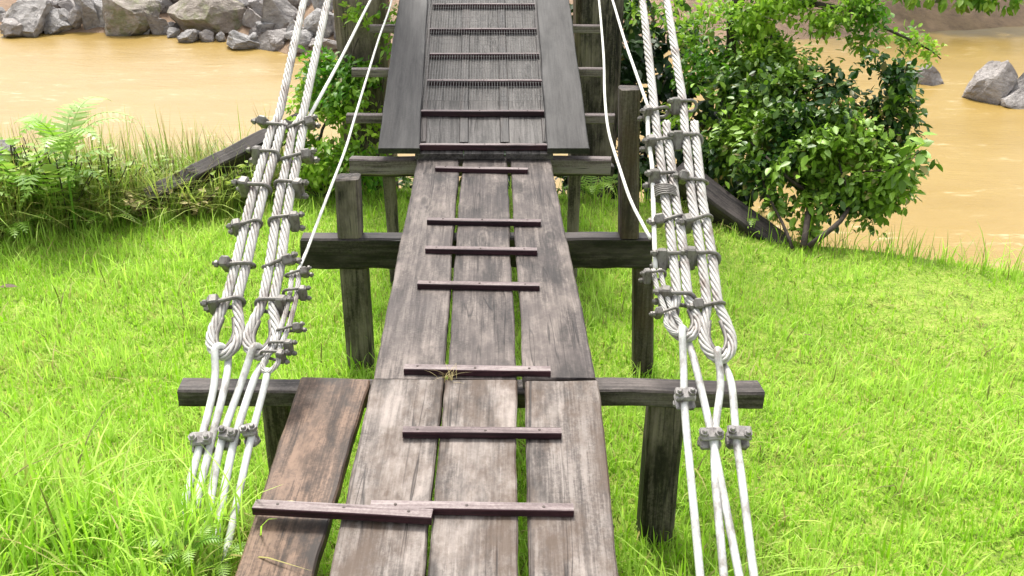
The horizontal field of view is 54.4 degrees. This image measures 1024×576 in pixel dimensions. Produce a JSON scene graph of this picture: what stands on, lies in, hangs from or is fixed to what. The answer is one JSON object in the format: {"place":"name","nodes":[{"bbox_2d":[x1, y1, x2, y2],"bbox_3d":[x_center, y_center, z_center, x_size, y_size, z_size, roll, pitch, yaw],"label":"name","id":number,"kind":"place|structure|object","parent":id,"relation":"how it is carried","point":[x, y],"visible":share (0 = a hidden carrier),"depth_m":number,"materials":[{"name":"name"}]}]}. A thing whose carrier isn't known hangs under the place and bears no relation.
{"place":"outdoors","nodes":[
{"label":"outdoors","id":0,"kind":"place"},
{"bbox_2d":[0,97,379,237],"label":"tall grass","id":1,"kind":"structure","parent":0,"point":[181,162],"depth_m":6.70,"materials":[{"name":"plant"}]},
{"bbox_2d":[242,0,331,360],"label":"suspension cable","id":2,"kind":"object","parent":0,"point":[275,299],"visible":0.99,"depth_m":3.32,"materials":[{"name":"paint"}]},
{"bbox_2d":[203,342,268,557],"bbox_3d":[-0.788,0.494,2.730,0.080,0.406,0.772,1,25,2],"label":"anchor rod","id":3,"kind":"object","parent":2,"relation":"attached to","point":[229,440],"visible":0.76,"depth_m":2.80,"materials":[{"name":"paint"}]},
{"bbox_2d":[218,0,392,575],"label":"hand line","id":4,"kind":"object","parent":3,"relation":"attached to","point":[249,432],"visible":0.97,"depth_m":3.00,"materials":[{"name":"paint"}]},
{"bbox_2d":[396,176,413,189],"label":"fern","id":5,"kind":"object","parent":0,"point":[411,182],"visible":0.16,"depth_m":6.91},
{"bbox_2d":[0,0,1023,575],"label":"ground","id":6,"kind":"structure","parent":0,"point":[936,20],"depth_m":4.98,"materials":[{"name":"plant"}]},
{"bbox_2d":[0,139,16,164],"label":"boulder","id":7,"kind":"object","parent":6,"relation":"on","point":[2,141],"visible":0.28,"depth_m":6.38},
{"bbox_2d":[0,284,16,287],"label":"fallen leaf","id":8,"kind":"object","parent":6,"relation":"on","point":[9,285],"visible":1,"depth_m":5.53,"materials":[{"name":"plant"}]},
{"bbox_2d":[0,186,17,201],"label":"fern","id":9,"kind":"object","parent":6,"relation":"on","point":[1,189],"visible":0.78,"depth_m":6.06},
{"bbox_2d":[0,18,22,36],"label":"boulder","id":10,"kind":"object","parent":6,"relation":"on","point":[11,27],"visible":0.82,"depth_m":19.12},
{"bbox_2d":[0,137,31,200],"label":"leafy weed","id":11,"kind":"object","parent":6,"relation":"on","point":[12,142],"visible":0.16,"depth_m":6.29,"materials":[{"name":"green plant"}]},
{"bbox_2d":[0,210,53,238],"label":"fern","id":12,"kind":"object","parent":6,"relation":"on","point":[16,228],"visible":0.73,"depth_m":6.13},
{"bbox_2d":[1,0,56,36],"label":"boulder","id":13,"kind":"object","parent":6,"relation":"on","point":[30,16],"visible":0.69,"depth_m":19.30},
{"bbox_2d":[2,136,73,202],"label":"leafy weed","id":14,"kind":"object","parent":6,"relation":"on","point":[24,154],"visible":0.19,"depth_m":6.26,"materials":[{"name":"green leaf"}]},
{"bbox_2d":[0,146,76,224],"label":"fern","id":15,"kind":"object","parent":6,"relation":"on","point":[19,178],"visible":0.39,"depth_m":6.13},
{"bbox_2d":[0,163,83,230],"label":"grass clump","id":16,"kind":"object","parent":6,"relation":"on","point":[39,211],"visible":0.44,"depth_m":6.25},
{"bbox_2d":[0,170,99,239],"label":"grass clump","id":17,"kind":"object","parent":6,"relation":"on","point":[16,212],"visible":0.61,"depth_m":6.15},
{"bbox_2d":[47,0,61,8],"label":"boulder","id":18,"kind":"object","parent":6,"relation":"on","point":[54,3],"visible":0.34,"depth_m":20.22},
{"bbox_2d":[16,143,96,226],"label":"leafy weed","id":19,"kind":"object","parent":6,"relation":"on","point":[48,169],"visible":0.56,"depth_m":6.25,"materials":[{"name":"green leaf"}]},
{"bbox_2d":[43,9,72,33],"bbox_3d":[-9.038,-5.234,19.707,0.694,0.525,0.558,8,26,18],"label":"boulder","id":20,"kind":"object","parent":6,"relation":"on","point":[55,24],"visible":0.64,"depth_m":19.54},
{"bbox_2d":[0,149,119,227],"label":"fern","id":21,"kind":"object","parent":6,"relation":"on","point":[45,180],"visible":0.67,"depth_m":6.14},
{"bbox_2d":[0,170,127,239],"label":"grass clump","id":22,"kind":"object","parent":6,"relation":"on","point":[1,213],"visible":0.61,"depth_m":6.16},
{"bbox_2d":[58,0,74,11],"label":"boulder","id":23,"kind":"object","parent":6,"relation":"on","point":[68,5],"visible":0.19,"depth_m":20.03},
{"bbox_2d":[4,166,140,241],"bbox_3d":[-2.852,-0.601,6.274,1.032,0.515,1.095,17,29,32],"label":"grass clump","id":24,"kind":"object","parent":6,"relation":"on","point":[60,225],"visible":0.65,"depth_m":6.27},
{"bbox_2d":[14,96,137,236],"bbox_3d":[-2.620,-0.667,6.106,0.681,0.881,0.735,-20,32,-37],"label":"fern","id":25,"kind":"object","parent":6,"relation":"on","point":[64,143],"visible":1,"depth_m":6.03,"materials":[{"name":"plant"}]},
{"bbox_2d":[23,156,131,228],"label":"grass clump","id":26,"kind":"object","parent":6,"relation":"on","point":[77,219],"visible":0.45,"depth_m":6.38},
{"bbox_2d":[73,0,99,29],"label":"boulder","id":27,"kind":"object","parent":6,"relation":"on","point":[90,17],"visible":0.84,"depth_m":19.66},
{"bbox_2d":[37,154,140,224],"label":"grass clump","id":28,"kind":"object","parent":6,"relation":"on","point":[98,198],"visible":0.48,"depth_m":6.37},
{"bbox_2d":[94,1,104,26],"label":"boulder","id":29,"kind":"object","parent":6,"relation":"on","point":[98,5],"visible":0.34,"depth_m":19.77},
{"bbox_2d":[8,455,195,560],"bbox_3d":[-1.029,0.548,2.488,0.477,0.202,0.389,0,25,0],"label":"grass tuft","id":30,"kind":"object","parent":6,"relation":"on","point":[139,511],"visible":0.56,"depth_m":2.50,"materials":[{"name":"plant"}]},
{"bbox_2d":[68,143,143,208],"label":"leafy weed","id":31,"kind":"object","parent":6,"relation":"on","point":[111,163],"visible":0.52,"depth_m":6.43,"materials":[{"name":"green plant"}]},
{"bbox_2d":[34,170,178,231],"bbox_3d":[-2.607,-0.568,6.317,1.211,0.444,0.758,9,26,19],"label":"grass clump","id":32,"kind":"object","parent":6,"relation":"on","point":[106,214],"visible":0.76,"depth_m":6.33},
{"bbox_2d":[64,197,150,227],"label":"fern","id":33,"kind":"object","parent":6,"relation":"on","point":[92,216],"visible":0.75,"depth_m":6.36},
{"bbox_2d":[102,0,160,35],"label":"boulder","id":34,"kind":"object","parent":6,"relation":"on","point":[124,18],"visible":0.73,"depth_m":19.27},
{"bbox_2d":[76,158,198,222],"bbox_3d":[-2.516,-0.688,6.516,1.032,0.462,0.861,-14,28,-27],"label":"grass clump","id":35,"kind":"object","parent":6,"relation":"on","point":[137,212],"visible":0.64,"depth_m":6.46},
{"bbox_2d":[122,175,172,218],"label":"leafy weed","id":36,"kind":"object","parent":6,"relation":"on","point":[132,204],"visible":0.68,"depth_m":6.43,"materials":[{"name":"green plant"}]},
{"bbox_2d":[86,162,208,218],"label":"grass clump","id":37,"kind":"object","parent":6,"relation":"on","point":[141,191],"visible":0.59,"depth_m":6.51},
{"bbox_2d":[146,15,168,34],"bbox_3d":[-6.923,-5.143,19.507,0.456,0.444,0.258,2,25,4],"label":"boulder","id":38,"kind":"object","parent":6,"relation":"on","point":[157,25],"visible":0.84,"depth_m":19.41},
{"bbox_2d":[140,155,180,183],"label":"leafy weed","id":39,"kind":"object","parent":6,"relation":"on","point":[156,163],"visible":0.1,"depth_m":6.77,"materials":[{"name":"green plant"}]},
{"bbox_2d":[101,162,219,232],"bbox_3d":[-2.173,-0.584,6.343,0.892,0.429,0.882,15,29,30],"label":"grass clump","id":40,"kind":"object","parent":6,"relation":"on","point":[165,201],"visible":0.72,"depth_m":6.46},
{"bbox_2d":[161,0,173,12],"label":"boulder","id":41,"kind":"object","parent":6,"relation":"on","point":[167,4],"visible":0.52,"depth_m":20.08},
{"bbox_2d":[162,22,179,34],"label":"boulder","id":42,"kind":"object","parent":6,"relation":"on","point":[174,24],"visible":0.58,"depth_m":19.50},
{"bbox_2d":[65,444,279,559],"bbox_3d":[-0.863,0.516,2.558,0.535,0.237,0.420,-8,26,-17],"label":"grass tuft","id":43,"kind":"object","parent":6,"relation":"on","point":[207,498],"visible":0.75,"depth_m":2.54,"materials":[{"name":"plant"}]},
{"bbox_2d":[135,523,224,567],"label":"fern","id":44,"kind":"object","parent":6,"relation":"on","point":[188,552],"visible":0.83,"depth_m":2.45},
{"bbox_2d":[149,170,238,219],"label":"grass clump","id":45,"kind":"object","parent":6,"relation":"on","point":[180,210],"visible":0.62,"depth_m":6.55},
{"bbox_2d":[153,170,236,219],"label":"grass clump","id":46,"kind":"object","parent":6,"relation":"on","point":[190,195],"visible":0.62,"depth_m":6.52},
{"bbox_2d":[172,187,218,217],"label":"leafy weed","id":47,"kind":"object","parent":6,"relation":"on","point":[194,211],"visible":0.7,"depth_m":6.54,"materials":[{"name":"green plant"}]},
{"bbox_2d":[166,168,241,222],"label":"grass clump","id":48,"kind":"object","parent":6,"relation":"on","point":[218,208],"visible":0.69,"depth_m":6.61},
{"bbox_2d":[167,0,246,36],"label":"boulder","id":49,"kind":"object","parent":6,"relation":"on","point":[215,17],"visible":0.67,"depth_m":18.98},
{"bbox_2d":[199,29,214,41],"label":"boulder","id":50,"kind":"object","parent":6,"relation":"on","point":[206,35],"visible":0.83,"depth_m":18.77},
{"bbox_2d":[185,165,250,202],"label":"leafy weed","id":51,"kind":"object","parent":6,"relation":"on","point":[229,182],"visible":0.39,"depth_m":6.67,"materials":[{"name":"green plant"}]},
{"bbox_2d":[144,113,297,209],"bbox_3d":[-1.929,-0.867,6.760,1.183,0.158,0.116,-33,73,-25],"label":"timber prop","id":52,"kind":"object","parent":6,"relation":"on","point":[228,156],"visible":0.59,"depth_m":6.66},
{"bbox_2d":[216,31,225,41],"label":"boulder","id":53,"kind":"object","parent":6,"relation":"on","point":[220,36],"visible":0.91,"depth_m":18.76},
{"bbox_2d":[200,541,245,575],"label":"fern","id":54,"kind":"object","parent":6,"relation":"on","point":[235,550],"visible":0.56,"depth_m":2.53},
{"bbox_2d":[213,159,268,200],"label":"leafy weed","id":55,"kind":"object","parent":6,"relation":"on","point":[246,166],"visible":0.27,"depth_m":6.72,"materials":[{"name":"green plant"}]},
{"bbox_2d":[212,166,272,217],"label":"grass clump","id":56,"kind":"object","parent":6,"relation":"on","point":[232,205],"visible":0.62,"depth_m":6.67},
{"bbox_2d":[226,30,259,48],"bbox_3d":[-4.830,-4.510,18.344,0.870,0.311,0.815,18,13,1],"label":"boulder","id":57,"kind":"object","parent":6,"relation":"on","point":[236,39],"visible":0.92,"depth_m":18.05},
{"bbox_2d":[237,0,251,7],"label":"boulder","id":58,"kind":"object","parent":6,"relation":"on","point":[245,3],"visible":0.14,"depth_m":19.61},
{"bbox_2d":[242,7,260,27],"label":"boulder","id":59,"kind":"object","parent":6,"relation":"on","point":[251,17],"visible":0.79,"depth_m":19.00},
{"bbox_2d":[218,162,288,208],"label":"grass clump","id":60,"kind":"object","parent":6,"relation":"on","point":[242,199],"visible":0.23,"depth_m":6.69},
{"bbox_2d":[249,32,257,40],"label":"boulder","id":61,"kind":"object","parent":6,"relation":"on","point":[253,35],"visible":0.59,"depth_m":18.16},
{"bbox_2d":[247,0,262,15],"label":"boulder","id":62,"kind":"object","parent":6,"relation":"on","point":[256,5],"visible":0.38,"depth_m":19.17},
{"bbox_2d":[248,25,262,35],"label":"boulder","id":63,"kind":"object","parent":6,"relation":"on","point":[255,29],"visible":0.4,"depth_m":18.59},
{"bbox_2d":[255,21,274,32],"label":"boulder","id":64,"kind":"object","parent":6,"relation":"on","point":[263,27],"visible":0.6,"depth_m":18.54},
{"bbox_2d":[256,28,287,51],"bbox_3d":[-4.310,-4.480,18.177,0.706,0.462,0.442,-12,27,-24],"label":"boulder","id":65,"kind":"object","parent":6,"relation":"on","point":[266,37],"visible":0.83,"depth_m":18.10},
{"bbox_2d":[270,40,283,47],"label":"boulder","id":66,"kind":"object","parent":6,"relation":"on","point":[272,43],"visible":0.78,"depth_m":18.02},
{"bbox_2d":[284,30,293,39],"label":"boulder","id":67,"kind":"object","parent":6,"relation":"on","point":[288,35],"visible":0.39,"depth_m":18.08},
{"bbox_2d":[285,18,303,31],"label":"boulder","id":68,"kind":"object","parent":6,"relation":"on","point":[291,25],"visible":0.27,"depth_m":18.14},
{"bbox_2d":[291,39,307,53],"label":"boulder","id":69,"kind":"object","parent":6,"relation":"on","point":[299,50],"visible":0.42,"depth_m":17.59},
{"bbox_2d":[288,0,311,7],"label":"boulder","id":70,"kind":"object","parent":6,"relation":"on","point":[295,3],"visible":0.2,"depth_m":18.87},
{"bbox_2d":[288,28,313,53],"bbox_3d":[-3.758,-4.406,17.784,0.418,0.480,0.524,2,25,3],"label":"boulder","id":71,"kind":"object","parent":6,"relation":"on","point":[306,36],"visible":0.5,"depth_m":17.60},
{"bbox_2d":[303,8,333,37],"bbox_3d":[-3.383,-4.678,18.031,0.508,0.795,0.714,17,29,32],"label":"boulder","id":72,"kind":"object","parent":6,"relation":"on","point":[311,21],"visible":0.41,"depth_m":17.79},
{"bbox_2d":[305,170,333,197],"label":"leafy weed","id":73,"kind":"object","parent":6,"relation":"on","point":[322,193],"visible":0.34,"depth_m":6.93,"materials":[{"name":"green plant"}]},
{"bbox_2d":[311,0,332,12],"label":"boulder","id":74,"kind":"object","parent":6,"relation":"on","point":[317,4],"visible":0.3,"depth_m":18.25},
{"bbox_2d":[309,38,336,49],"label":"boulder","id":75,"kind":"object","parent":6,"relation":"on","point":[332,44],"visible":0.52,"depth_m":17.47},
{"bbox_2d":[324,345,377,378],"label":"grass tuft","id":76,"kind":"object","parent":6,"relation":"on","point":[352,361],"visible":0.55,"depth_m":4.55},
{"bbox_2d":[333,0,398,187],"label":"tower post","id":77,"kind":"object","parent":6,"relation":"on","point":[365,45],"visible":0.14,"depth_m":6.96,"materials":[{"name":"wood"}]},
{"bbox_2d":[200,0,307,360],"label":"suspension cable","id":78,"kind":"object","parent":77,"relation":"attached to","point":[216,306],"visible":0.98,"depth_m":3.30,"materials":[{"name":"paint"}]},
{"bbox_2d":[179,342,231,522],"bbox_3d":[-0.863,0.464,2.755,0.072,0.370,0.699,0,25,0],"label":"anchor rod","id":79,"kind":"object","parent":78,"relation":"hanging from","point":[205,437],"visible":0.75,"depth_m":2.82,"materials":[{"name":"paint"}]},
{"bbox_2d":[280,0,404,198],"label":"ivy","id":80,"kind":"object","parent":77,"relation":"attached to","point":[333,107],"visible":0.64,"depth_m":6.80,"materials":[{"name":"green plant"}]},
{"bbox_2d":[363,151,401,189],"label":"leafy weed","id":81,"kind":"object","parent":6,"relation":"on","point":[396,180],"visible":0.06,"depth_m":6.94,"materials":[{"name":"green plant"}]},
{"bbox_2d":[177,377,764,545],"bbox_3d":[-0.133,0.642,3.326,1.852,0.766,0.127,0,25,0],"label":"trestle","id":82,"kind":"object","parent":6,"relation":"on","point":[660,462],"visible":0.45,"depth_m":3.17,"materials":[{"name":"wood"}]},
{"bbox_2d":[235,377,432,575],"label":"side board","id":83,"kind":"object","parent":82,"relation":"on","point":[298,510],"visible":0.99,"depth_m":2.69,"materials":[{"name":"wood"}]},
{"bbox_2d":[330,379,618,575],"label":"plank ramp","id":84,"kind":"structure","parent":82,"relation":"on","point":[479,509],"depth_m":2.69,"materials":[{"name":"wood"}]},
{"bbox_2d":[374,159,595,387],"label":"plank walkway","id":85,"kind":"structure","parent":82,"relation":"on","point":[482,286],"depth_m":3.73,"materials":[{"name":"wood"}]},
{"bbox_2d":[432,363,464,382],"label":"straw tuft","id":86,"kind":"object","parent":85,"relation":"on","point":[452,374],"visible":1,"depth_m":3.10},
{"bbox_2d":[300,85,653,377],"bbox_3d":[-0.133,-0.143,4.414,1.595,1.512,0.127,0,25,0],"label":"trestle","id":87,"kind":"object","parent":6,"relation":"on","point":[352,250],"visible":0.76,"depth_m":4.34,"materials":[{"name":"wood"}]},
{"bbox_2d":[361,163,614,285],"bbox_3d":[-0.148,-0.275,5.513,1.388,0.866,0.091,0,25,0],"label":"trestle","id":88,"kind":"object","parent":6,"relation":"on","point":[391,205],"visible":0.31,"depth_m":5.41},
{"bbox_2d":[346,0,614,174],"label":"bridge deck","id":89,"kind":"structure","parent":88,"relation":"on","point":[484,79],"depth_m":5.65,"materials":[{"name":"grey wood"}]},
{"bbox_2d":[559,174,617,197],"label":"fern","id":90,"kind":"object","parent":6,"relation":"on","point":[591,189],"visible":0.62,"depth_m":6.93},
{"bbox_2d":[567,0,623,198],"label":"tower post","id":91,"kind":"object","parent":6,"relation":"on","point":[588,47],"visible":0.37,"depth_m":7.01,"materials":[{"name":"wood"}]},
{"bbox_2d":[637,0,701,342],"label":"suspension cable","id":92,"kind":"object","parent":91,"relation":"attached to","point":[664,189],"visible":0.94,"depth_m":3.36,"materials":[{"name":"paint"}]},
{"bbox_2d":[598,0,683,336],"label":"hand line","id":93,"kind":"object","parent":92,"relation":"attached to","point":[649,275],"visible":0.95,"depth_m":3.36,"materials":[{"name":"paint"}]},
{"bbox_2d":[673,325,743,575],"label":"anchor rod","id":94,"kind":"object","parent":92,"relation":"hanging from","point":[684,396],"visible":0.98,"depth_m":2.77,"materials":[{"name":"paint"}]},
{"bbox_2d":[663,0,736,363],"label":"suspension cable","id":95,"kind":"object","parent":91,"relation":"attached to","point":[704,304],"visible":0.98,"depth_m":3.30,"materials":[{"name":"paint"}]},
{"bbox_2d":[710,346,757,575],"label":"anchor rod","id":96,"kind":"object","parent":95,"relation":"hanging from","point":[738,438],"visible":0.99,"depth_m":2.74,"materials":[{"name":"paint"}]},
{"bbox_2d":[398,0,844,213],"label":"shade shrub","id":97,"kind":"object","parent":6,"relation":"on","point":[635,44],"visible":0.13,"depth_m":7.64,"materials":[{"name":"green plant"}]},
{"bbox_2d":[609,350,672,378],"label":"grass tuft","id":98,"kind":"object","parent":6,"relation":"on","point":[652,368],"visible":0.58,"depth_m":4.59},
{"bbox_2d":[676,162,791,243],"bbox_3d":[1.391,-0.488,6.413,0.854,0.204,0.161,40,67,18],"label":"timber prop","id":99,"kind":"object","parent":6,"relation":"on","point":[726,206],"visible":0.49,"depth_m":6.32,"materials":[{"name":"wood"}]},
{"bbox_2d":[614,509,876,575],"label":"grass tuft","id":100,"kind":"object","parent":6,"relation":"on","point":[662,564],"visible":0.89,"depth_m":2.90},
{"bbox_2d":[730,210,781,226],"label":"fern","id":101,"kind":"object","parent":6,"relation":"on","point":[752,219],"visible":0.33,"depth_m":6.28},
{"bbox_2d":[624,0,947,131],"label":"overhanging tree","id":102,"kind":"object","parent":6,"relation":"on","point":[748,21],"visible":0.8,"depth_m":6.76,"materials":[{"name":"green plant"}]},
{"bbox_2d":[650,24,942,248],"bbox_3d":[1.836,-1.058,6.532,1.188,1.131,2.030,-18,30,-34],"label":"bush","id":103,"kind":"object","parent":6,"relation":"on","point":[815,157],"visible":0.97,"depth_m":6.25,"materials":[{"name":"green plant"}]},
{"bbox_2d":[789,221,823,242],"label":"leafy weed","id":104,"kind":"object","parent":6,"relation":"on","point":[817,232],"visible":0.42,"depth_m":6.15,"materials":[{"name":"green plant"}]},
{"bbox_2d":[892,0,1023,16],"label":"bank shrub","id":105,"kind":"object","parent":6,"relation":"on","point":[987,6],"visible":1,"depth_m":19.56,"materials":[{"name":"green plant"}]},
{"bbox_2d":[0,27,1023,270],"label":"river","id":106,"kind":"structure","parent":0,"point":[975,149],"depth_m":14.49,"materials":[{"name":"liquid"}]},
{"bbox_2d":[58,8,68,20],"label":"boulder","id":107,"kind":"object","parent":106,"relation":"on","point":[63,13],"visible":0.38,"depth_m":19.67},
{"bbox_2d":[67,6,81,29],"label":"boulder","id":108,"kind":"object","parent":106,"relation":"on","point":[75,18],"visible":0.98,"depth_m":19.61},
{"bbox_2d":[167,27,179,37],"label":"boulder","id":109,"kind":"object","parent":106,"relation":"in","point":[172,32],"visible":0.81,"depth_m":19.13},
{"bbox_2d":[177,29,200,42],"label":"boulder","id":110,"kind":"object","parent":106,"relation":"in","point":[189,36],"visible":0.92,"depth_m":18.71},
{"bbox_2d":[261,0,297,29],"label":"boulder","id":111,"kind":"object","parent":106,"relation":"on","point":[280,14],"visible":0.68,"depth_m":18.48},
{"bbox_2d":[914,65,943,85],"bbox_3d":[6.545,-3.326,15.746,0.576,0.431,0.364,15,28,29],"label":"boulder","id":112,"kind":"object","parent":106,"relation":"in","point":[931,75],"visible":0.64,"depth_m":15.62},
{"bbox_2d":[962,60,1017,104],"bbox_3d":[7.105,-2.988,14.816,0.709,0.875,0.868,15,29,29],"label":"boulder","id":113,"kind":"object","parent":106,"relation":"in","point":[992,82],"visible":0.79,"depth_m":14.50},
{"bbox_2d":[999,89,1023,108],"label":"boulder","id":114,"kind":"object","parent":106,"relation":"on","point":[1013,100],"visible":0.9,"depth_m":14.28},
{"bbox_2d":[1010,73,1023,92],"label":"boulder","id":115,"kind":"object","parent":106,"relation":"in","point":[1019,84],"visible":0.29,"depth_m":14.60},
{"bbox_2d":[645,196,1023,280],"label":"tall grass","id":116,"kind":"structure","parent":0,"point":[913,250],"depth_m":5.92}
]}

